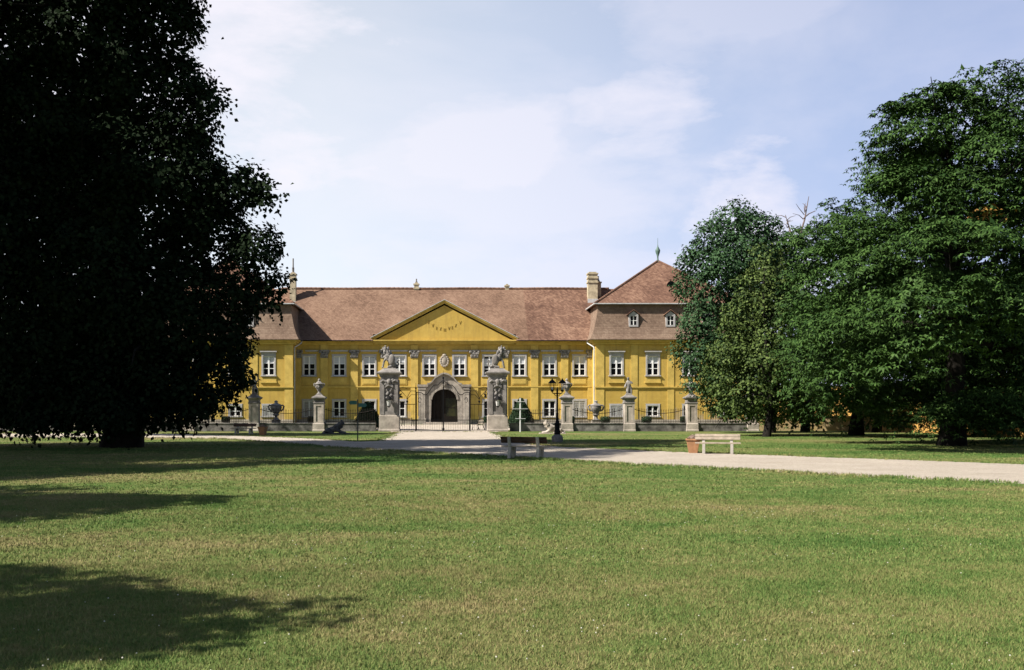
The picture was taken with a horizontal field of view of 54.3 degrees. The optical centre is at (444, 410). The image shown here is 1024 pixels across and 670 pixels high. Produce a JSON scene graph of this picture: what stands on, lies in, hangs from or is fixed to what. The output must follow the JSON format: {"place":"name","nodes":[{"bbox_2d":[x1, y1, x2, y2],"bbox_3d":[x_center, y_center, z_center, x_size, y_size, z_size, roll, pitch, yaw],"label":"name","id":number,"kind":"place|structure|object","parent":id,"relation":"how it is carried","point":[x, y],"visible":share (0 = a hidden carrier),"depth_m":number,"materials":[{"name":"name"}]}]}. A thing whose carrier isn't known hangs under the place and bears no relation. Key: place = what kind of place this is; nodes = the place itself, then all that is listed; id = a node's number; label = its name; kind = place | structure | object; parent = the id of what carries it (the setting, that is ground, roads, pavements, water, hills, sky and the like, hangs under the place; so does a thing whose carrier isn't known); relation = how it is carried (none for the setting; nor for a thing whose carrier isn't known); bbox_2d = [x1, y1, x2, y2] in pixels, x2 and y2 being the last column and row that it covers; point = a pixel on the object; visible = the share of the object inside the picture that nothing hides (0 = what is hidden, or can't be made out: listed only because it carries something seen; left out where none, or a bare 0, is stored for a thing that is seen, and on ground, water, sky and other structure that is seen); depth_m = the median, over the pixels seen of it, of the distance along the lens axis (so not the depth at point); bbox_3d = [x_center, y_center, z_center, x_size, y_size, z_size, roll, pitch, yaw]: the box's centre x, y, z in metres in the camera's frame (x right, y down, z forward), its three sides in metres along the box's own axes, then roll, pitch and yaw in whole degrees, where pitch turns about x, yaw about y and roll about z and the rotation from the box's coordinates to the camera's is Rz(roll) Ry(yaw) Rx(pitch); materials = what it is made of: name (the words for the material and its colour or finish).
{"place":"outdoors","nodes":[
{"label":"outdoors","id":0,"kind":"place"},
{"bbox_2d":[0,424,1023,669],"bbox_3d":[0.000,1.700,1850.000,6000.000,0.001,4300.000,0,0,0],"label":"ground","id":1,"kind":"structure","parent":0,"point":[578,438],"depth_m":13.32,"materials":[{"name":"green plant"}]},
{"bbox_2d":[1,51,97,210],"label":"maple tree","id":2,"kind":"object","parent":1,"relation":"on","point":[44,170],"depth_m":63.95,"materials":[{"name":"green plant"}]},
{"bbox_2d":[34,101,163,431],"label":"maple tree","id":3,"kind":"object","parent":1,"relation":"on","point":[143,206],"depth_m":79.36,"materials":[{"name":"green plant"}]},
{"bbox_2d":[0,0,297,449],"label":"maple tree","id":4,"kind":"object","parent":1,"relation":"on","point":[97,302],"visible":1,"depth_m":44.01,"materials":[{"name":"green plant"}]},
{"bbox_2d":[195,423,247,430],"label":"plinth wall","id":5,"kind":"structure","parent":1,"relation":"on","point":[224,426],"depth_m":80.72,"materials":[{"name":"stone"}]},
{"bbox_2d":[197,408,248,422],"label":"iron railing","id":6,"kind":"object","parent":5,"relation":"on","point":[231,421],"visible":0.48,"depth_m":80.99,"materials":[{"name":"black metal"}]},
{"bbox_2d":[222,416,229,422],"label":"clipped bush","id":7,"kind":"object","parent":1,"relation":"on","point":[228,418],"visible":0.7,"depth_m":84.01,"materials":[{"name":"green plant"}]},
{"bbox_2d":[231,423,256,433],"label":"park bench","id":8,"kind":"object","parent":1,"relation":"on","point":[238,425],"visible":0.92,"depth_m":71.39,"materials":[{"name":"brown wood"}]},
{"bbox_2d":[247,394,262,430],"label":"fence pillar","id":9,"kind":"structure","parent":1,"relation":"on","point":[254,402],"depth_m":80.59,"materials":[{"name":"stone"}]},
{"bbox_2d":[251,376,257,393],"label":"figure statue","id":10,"kind":"object","parent":9,"relation":"on","point":[254,387],"visible":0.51,"depth_m":80.90,"materials":[{"name":"grey stone"}]},
{"bbox_2d":[257,424,267,434],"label":"planter","id":11,"kind":"object","parent":1,"relation":"on","point":[262,429],"visible":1,"depth_m":68.63,"materials":[{"name":"ceramic"}]},
{"bbox_2d":[268,400,284,422],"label":"stone vase","id":12,"kind":"object","parent":1,"relation":"on","point":[275,405],"visible":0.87,"depth_m":84.55,"materials":[{"name":"stone"}]},
{"bbox_2d":[260,423,312,430],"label":"plinth wall","id":13,"kind":"structure","parent":1,"relation":"on","point":[290,426],"depth_m":80.72,"materials":[{"name":"stone"}]},
{"bbox_2d":[260,408,313,422],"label":"iron railing","id":14,"kind":"object","parent":13,"relation":"on","point":[283,421],"visible":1,"depth_m":80.99,"materials":[{"name":"black metal"}]},
{"bbox_2d":[307,416,313,422],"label":"clipped bush","id":15,"kind":"object","parent":1,"relation":"on","point":[311,418],"visible":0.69,"depth_m":84.00,"materials":[{"name":"green plant"}]},
{"bbox_2d":[311,394,326,430],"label":"fence pillar","id":16,"kind":"structure","parent":1,"relation":"on","point":[319,412],"depth_m":80.58,"materials":[{"name":"stone"}]},
{"bbox_2d":[313,378,324,393],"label":"stone urn","id":17,"kind":"object","parent":16,"relation":"on","point":[319,386],"visible":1,"depth_m":80.83,"materials":[{"name":"grey stone"}]},
{"bbox_2d":[322,420,348,433],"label":"lion sculpture","id":18,"kind":"object","parent":1,"relation":"on","point":[338,426],"visible":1,"depth_m":71.82,"materials":[{"name":"stone"}]},
{"bbox_2d":[325,423,375,430],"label":"plinth wall","id":19,"kind":"structure","parent":1,"relation":"on","point":[361,426],"depth_m":80.72,"materials":[{"name":"stone"}]},
{"bbox_2d":[325,408,375,422],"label":"iron railing","id":20,"kind":"object","parent":19,"relation":"on","point":[350,421],"visible":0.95,"depth_m":80.99,"materials":[{"name":"black metal"}]},
{"bbox_2d":[349,399,366,440],"bbox_3d":[-4.823,0.535,55.583,1.016,2.330,0.168,0,0,-9],"label":"signpost","id":21,"kind":"object","parent":1,"relation":"on","point":[359,404],"visible":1,"depth_m":55.52,"materials":[{"name":"green metal"}]},
{"bbox_2d":[353,401,378,428],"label":"topiary cone","id":22,"kind":"object","parent":1,"relation":"on","point":[369,406],"visible":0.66,"depth_m":87.12,"materials":[{"name":"green plant"}]},
{"bbox_2d":[376,425,509,431],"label":"forecourt","id":23,"kind":"structure","parent":1,"relation":"on","point":[437,428],"depth_m":93.36,"materials":[{"name":"beige gravel"}]},
{"bbox_2d":[377,368,401,431],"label":"gate pillar","id":24,"kind":"structure","parent":23,"relation":"on","point":[389,419],"depth_m":80.22,"materials":[{"name":"stone"}]},
{"bbox_2d":[385,396,392,407],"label":"wall lantern","id":25,"kind":"object","parent":24,"relation":"attached to","point":[388,399],"depth_m":79.79,"materials":[{"name":"white glass"}]},
{"bbox_2d":[381,345,398,367],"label":"lion statue","id":26,"kind":"object","parent":24,"relation":"on","point":[388,356],"visible":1,"depth_m":80.70,"materials":[{"name":"grey stone"}]},
{"bbox_2d":[399,375,486,430],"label":"gate","id":27,"kind":"structure","parent":23,"relation":"on","point":[441,382],"depth_m":80.97,"materials":[{"name":"black metal"}]},
{"bbox_2d":[472,419,484,429],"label":"iron bench","id":28,"kind":"object","parent":23,"relation":"on","point":[477,424],"visible":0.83,"depth_m":87.25,"materials":[{"name":"white metal"}]},
{"bbox_2d":[483,416,486,429],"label":"clipped bush","id":29,"kind":"object","parent":23,"relation":"on","point":[485,420],"visible":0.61,"depth_m":84.05,"materials":[{"name":"green plant"}]},
{"bbox_2d":[485,368,509,431],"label":"gate pillar","id":30,"kind":"structure","parent":23,"relation":"on","point":[497,419],"depth_m":80.22,"materials":[{"name":"stone"}]},
{"bbox_2d":[487,345,505,367],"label":"lion statue","id":31,"kind":"object","parent":30,"relation":"on","point":[498,356],"visible":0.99,"depth_m":80.71,"materials":[{"name":"grey stone"}]},
{"bbox_2d":[494,396,501,407],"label":"wall lantern","id":32,"kind":"object","parent":30,"relation":"attached to","point":[497,399],"depth_m":79.78,"materials":[{"name":"white glass"}]},
{"bbox_2d":[165,244,744,424],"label":"palace","id":33,"kind":"structure","parent":1,"relation":"on","point":[592,341],"depth_m":121.86,"materials":[{"name":"yellow paint"}]},
{"bbox_2d":[228,404,242,416],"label":"window","id":34,"kind":"structure","parent":33,"relation":"in","point":[240,405],"depth_m":119.07,"materials":[{"name":"wood"}]},
{"bbox_2d":[261,404,274,416],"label":"window","id":35,"kind":"structure","parent":33,"relation":"in","point":[265,406],"depth_m":118.96,"materials":[{"name":"wood"}]},
{"bbox_2d":[260,354,276,375],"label":"window","id":36,"kind":"structure","parent":33,"relation":"in","point":[268,361],"depth_m":119.07,"materials":[{"name":"wood"}]},
{"bbox_2d":[301,399,313,417],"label":"window","id":37,"kind":"structure","parent":33,"relation":"in","point":[308,403],"depth_m":122.17,"materials":[{"name":"wood"}]},
{"bbox_2d":[301,354,316,376],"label":"window","id":38,"kind":"structure","parent":33,"relation":"in","point":[309,359],"depth_m":122.14,"materials":[{"name":"wood"}]},
{"bbox_2d":[331,354,346,376],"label":"window","id":39,"kind":"structure","parent":33,"relation":"in","point":[339,363],"depth_m":122.11,"materials":[{"name":"wood"}]},
{"bbox_2d":[331,399,346,417],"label":"window","id":40,"kind":"structure","parent":33,"relation":"in","point":[340,404],"depth_m":122.08,"materials":[{"name":"wood"}]},
{"bbox_2d":[361,354,376,376],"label":"window","id":41,"kind":"structure","parent":33,"relation":"in","point":[368,360],"depth_m":122.08,"materials":[{"name":"wood"}]},
{"bbox_2d":[362,399,375,408],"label":"window","id":42,"kind":"structure","parent":33,"relation":"in","point":[372,401],"depth_m":121.93,"materials":[{"name":"stone"}]},
{"bbox_2d":[393,354,406,376],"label":"window","id":43,"kind":"structure","parent":33,"relation":"in","point":[402,367],"depth_m":122.08,"materials":[{"name":"stone"}]},
{"bbox_2d":[400,399,406,417],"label":"window","id":44,"kind":"structure","parent":33,"relation":"in","point":[403,408],"depth_m":122.08,"materials":[{"name":"stone"}]},
{"bbox_2d":[421,354,436,376],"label":"window","id":45,"kind":"structure","parent":33,"relation":"in","point":[429,361],"depth_m":122.08,"materials":[{"name":"stone"}]},
{"bbox_2d":[452,354,466,376],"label":"window","id":46,"kind":"structure","parent":33,"relation":"in","point":[459,361],"depth_m":122.08,"materials":[{"name":"stone"}]},
{"bbox_2d":[481,399,486,417],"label":"window","id":47,"kind":"structure","parent":33,"relation":"in","point":[484,401],"depth_m":122.00,"materials":[{"name":"stone"}]},
{"bbox_2d":[481,354,494,376],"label":"window","id":48,"kind":"structure","parent":33,"relation":"in","point":[485,357],"depth_m":122.08,"materials":[{"name":"stone"}]},
{"bbox_2d":[511,354,527,376],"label":"window","id":49,"kind":"structure","parent":33,"relation":"in","point":[519,361],"depth_m":122.08,"materials":[{"name":"stone"}]},
{"bbox_2d":[512,399,526,409],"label":"window","id":50,"kind":"structure","parent":33,"relation":"in","point":[513,400],"depth_m":121.93,"materials":[{"name":"stone"}]},
{"bbox_2d":[541,399,555,417],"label":"window","id":51,"kind":"structure","parent":33,"relation":"in","point":[548,404],"depth_m":122.08,"materials":[{"name":"stone"}]},
{"bbox_2d":[541,354,557,376],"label":"window","id":52,"kind":"structure","parent":33,"relation":"in","point":[549,361],"depth_m":122.08,"materials":[{"name":"stone"}]},
{"bbox_2d":[571,354,587,376],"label":"window","id":53,"kind":"structure","parent":33,"relation":"in","point":[579,361],"depth_m":122.08,"materials":[{"name":"stone"}]},
{"bbox_2d":[572,399,586,417],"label":"window","id":54,"kind":"structure","parent":33,"relation":"in","point":[581,404],"depth_m":121.96,"materials":[{"name":"stone"}]},
{"bbox_2d":[608,354,624,375],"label":"window","id":55,"kind":"structure","parent":33,"relation":"in","point":[616,361],"depth_m":119.07,"materials":[{"name":"stone"}]},
{"bbox_2d":[610,404,622,416],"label":"window","id":56,"kind":"structure","parent":33,"relation":"in","point":[612,406],"depth_m":118.96,"materials":[{"name":"stone"}]},
{"bbox_2d":[645,354,660,375],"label":"window","id":57,"kind":"structure","parent":33,"relation":"in","point":[652,365],"depth_m":119.13,"materials":[{"name":"stone"}]},
{"bbox_2d":[646,404,660,416],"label":"window","id":58,"kind":"structure","parent":33,"relation":"in","point":[648,406],"depth_m":119.07,"materials":[{"name":"stone"}]},
{"bbox_2d":[682,404,684,415],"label":"window","id":59,"kind":"structure","parent":33,"relation":"in","point":[683,405],"depth_m":118.93,"materials":[{"name":"wood"}]},
{"bbox_2d":[681,357,695,375],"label":"window","id":60,"kind":"structure","parent":33,"relation":"in","point":[682,357],"depth_m":119.07,"materials":[{"name":"stone"}]},
{"bbox_2d":[2,431,1022,483],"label":"grass edge","id":61,"kind":"object","parent":1,"relation":"on","point":[808,472],"depth_m":34.38,"materials":[{"name":"green plant"}]},
{"bbox_2d":[515,398,525,431],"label":"marker pole","id":62,"kind":"object","parent":1,"relation":"on","point":[520,401],"visible":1,"depth_m":78.58,"materials":[{"name":"white metal"}]},
{"bbox_2d":[508,398,534,427],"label":"topiary cone","id":63,"kind":"object","parent":1,"relation":"on","point":[524,406],"visible":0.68,"depth_m":84.72,"materials":[{"name":"green plant"}]},
{"bbox_2d":[500,437,550,457],"bbox_3d":[2.890,1.314,35.383,1.720,0.771,0.661,0,0,24],"label":"park bench","id":64,"kind":"object","parent":1,"relation":"on","point":[512,448],"visible":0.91,"depth_m":35.25,"materials":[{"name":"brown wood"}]},
{"bbox_2d":[510,423,560,430],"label":"plinth wall","id":65,"kind":"structure","parent":1,"relation":"on","point":[529,426],"depth_m":80.72,"materials":[{"name":"stone"}]},
{"bbox_2d":[510,408,560,422],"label":"iron railing","id":66,"kind":"object","parent":65,"relation":"on","point":[535,421],"visible":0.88,"depth_m":80.99,"materials":[{"name":"black metal"}]},
{"bbox_2d":[539,420,565,433],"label":"lion sculpture","id":67,"kind":"object","parent":1,"relation":"on","point":[549,427],"visible":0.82,"depth_m":72.69,"materials":[{"name":"stone"}]},
{"bbox_2d":[548,378,565,441],"bbox_3d":[6.025,-0.010,53.117,0.885,3.420,0.616,0,0,-24],"label":"street lamp","id":68,"kind":"object","parent":1,"relation":"on","point":[556,437],"visible":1,"depth_m":53.03,"materials":[{"name":"black metal"}]},
{"bbox_2d":[559,394,574,430],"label":"fence pillar","id":69,"kind":"structure","parent":1,"relation":"on","point":[566,412],"depth_m":80.58,"materials":[{"name":"stone"}]},
{"bbox_2d":[561,378,571,393],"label":"stone urn","id":70,"kind":"object","parent":69,"relation":"on","point":[567,386],"visible":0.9,"depth_m":80.81,"materials":[{"name":"grey stone"}]},
{"bbox_2d":[587,400,603,422],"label":"stone vase","id":71,"kind":"object","parent":1,"relation":"on","point":[595,406],"visible":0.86,"depth_m":84.54,"materials":[{"name":"stone"}]},
{"bbox_2d":[573,423,623,430],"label":"plinth wall","id":72,"kind":"structure","parent":1,"relation":"on","point":[597,426],"depth_m":80.72,"materials":[{"name":"stone"}]},
{"bbox_2d":[572,408,622,422],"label":"iron railing","id":73,"kind":"object","parent":72,"relation":"on","point":[599,421],"visible":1,"depth_m":80.99,"materials":[{"name":"black metal"}]},
{"bbox_2d":[600,416,610,422],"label":"clipped bush","id":74,"kind":"object","parent":1,"relation":"on","point":[602,418],"visible":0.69,"depth_m":83.94,"materials":[{"name":"green plant"}]},
{"bbox_2d":[620,394,636,430],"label":"fence pillar","id":75,"kind":"structure","parent":1,"relation":"on","point":[628,403],"depth_m":80.58,"materials":[{"name":"stone"}]},
{"bbox_2d":[624,377,632,393],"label":"figure statue","id":76,"kind":"object","parent":75,"relation":"on","point":[627,385],"visible":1,"depth_m":80.89,"materials":[{"name":"grey stone"}]},
{"bbox_2d":[641,416,650,422],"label":"clipped bush","id":77,"kind":"object","parent":1,"relation":"on","point":[648,418],"visible":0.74,"depth_m":83.95,"materials":[{"name":"green plant"}]},
{"bbox_2d":[635,423,685,430],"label":"plinth wall","id":78,"kind":"structure","parent":1,"relation":"on","point":[660,426],"depth_m":80.72,"materials":[{"name":"stone"}]},
{"bbox_2d":[635,408,685,422],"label":"iron railing","id":79,"kind":"object","parent":78,"relation":"on","point":[663,421],"visible":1,"depth_m":80.99,"materials":[{"name":"black metal"}]},
{"bbox_2d":[683,394,699,430],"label":"fence pillar","id":80,"kind":"structure","parent":1,"relation":"on","point":[691,403],"depth_m":80.58,"materials":[{"name":"stone"}]},
{"bbox_2d":[698,423,746,430],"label":"plinth wall","id":81,"kind":"structure","parent":1,"relation":"on","point":[722,426],"depth_m":80.72,"materials":[{"name":"stone"}]},
{"bbox_2d":[697,408,742,422],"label":"iron railing","id":82,"kind":"object","parent":81,"relation":"on","point":[705,421],"visible":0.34,"depth_m":80.99,"materials":[{"name":"black metal"}]},
{"bbox_2d":[664,194,820,432],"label":"oak tree","id":83,"kind":"object","parent":1,"relation":"on","point":[722,255],"visible":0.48,"depth_m":74.11,"materials":[{"name":"green plant"}]},
{"bbox_2d":[747,398,758,430],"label":"fence pillar","id":84,"kind":"structure","parent":1,"relation":"on","point":[753,427],"depth_m":80.53,"materials":[{"name":"stone"}]},
{"bbox_2d":[697,240,824,436],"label":"linden tree","id":85,"kind":"object","parent":1,"relation":"on","point":[767,406],"visible":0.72,"depth_m":65.33,"materials":[{"name":"green plant"}]},
{"bbox_2d":[772,359,835,431],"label":"chestnut tree","id":86,"kind":"object","parent":1,"relation":"on","point":[805,428],"visible":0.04,"depth_m":79.61,"materials":[{"name":"green plant"}]},
{"bbox_2d":[759,416,872,430],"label":"garden wall","id":87,"kind":"structure","parent":1,"relation":"on","point":[837,426],"depth_m":83.00,"materials":[{"name":"yellow paint"}]},
{"bbox_2d":[772,197,965,436],"bbox_3d":[27.601,-5.452,63.509,16.426,15.783,9.786,0,0,-22],"label":"chestnut tree","id":88,"kind":"object","parent":1,"relation":"on","point":[820,232],"visible":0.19,"depth_m":61.98,"materials":[{"name":"green plant"}]},
{"bbox_2d":[843,337,912,431],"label":"chestnut tree","id":89,"kind":"object","parent":1,"relation":"on","point":[876,429],"visible":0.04,"depth_m":77.48,"materials":[{"name":"green plant"}]},
{"bbox_2d":[762,59,1023,446],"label":"chestnut tree","id":90,"kind":"object","parent":1,"relation":"on","point":[948,288],"visible":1,"depth_m":44.11,"materials":[{"name":"green plant"}]},
{"bbox_2d":[778,376,1023,436],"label":"park wall","id":91,"kind":"structure","parent":1,"relation":"on","point":[907,429],"depth_m":76.01,"materials":[{"name":"yellow paint"}]},
{"bbox_2d":[940,302,1018,435],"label":"chestnut tree","id":92,"kind":"object","parent":1,"relation":"on","point":[991,386],"visible":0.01,"depth_m":65.17,"materials":[{"name":"green plant"}]},
{"bbox_2d":[975,354,1023,437],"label":"chestnut tree","id":93,"kind":"object","parent":1,"relation":"on","point":[1012,382],"visible":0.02,"depth_m":59.71,"materials":[{"name":"green plant"}]},
{"bbox_2d":[0,0,1023,384],"label":"sky","id":94,"kind":"structure","parent":0,"point":[435,143],"materials":[{"name":"blue"}]},
{"bbox_2d":[3,432,1023,483],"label":"path","id":95,"kind":"structure","parent":0,"point":[485,443],"depth_m":35.89,"materials":[{"name":"beige gravel"}]},
{"bbox_2d":[686,434,700,452],"bbox_3d":[9.954,1.319,39.838,0.580,0.763,0.580,0,0,14],"label":"planter","id":96,"kind":"object","parent":95,"relation":"on","point":[692,446],"visible":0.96,"depth_m":39.63,"materials":[{"name":"ceramic"}]},
{"bbox_2d":[695,434,740,453],"bbox_3d":[10.734,1.314,39.097,1.720,0.771,0.661,0,0,14],"label":"park bench","id":97,"kind":"object","parent":95,"relation":"on","point":[704,437],"visible":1,"depth_m":39.17,"materials":[{"name":"white wood"}]},
{"bbox_2d":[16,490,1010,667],"bbox_3d":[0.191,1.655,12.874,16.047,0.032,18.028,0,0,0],"label":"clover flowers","id":98,"kind":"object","parent":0,"point":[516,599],"visible":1,"depth_m":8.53,"materials":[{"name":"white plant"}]}
]}

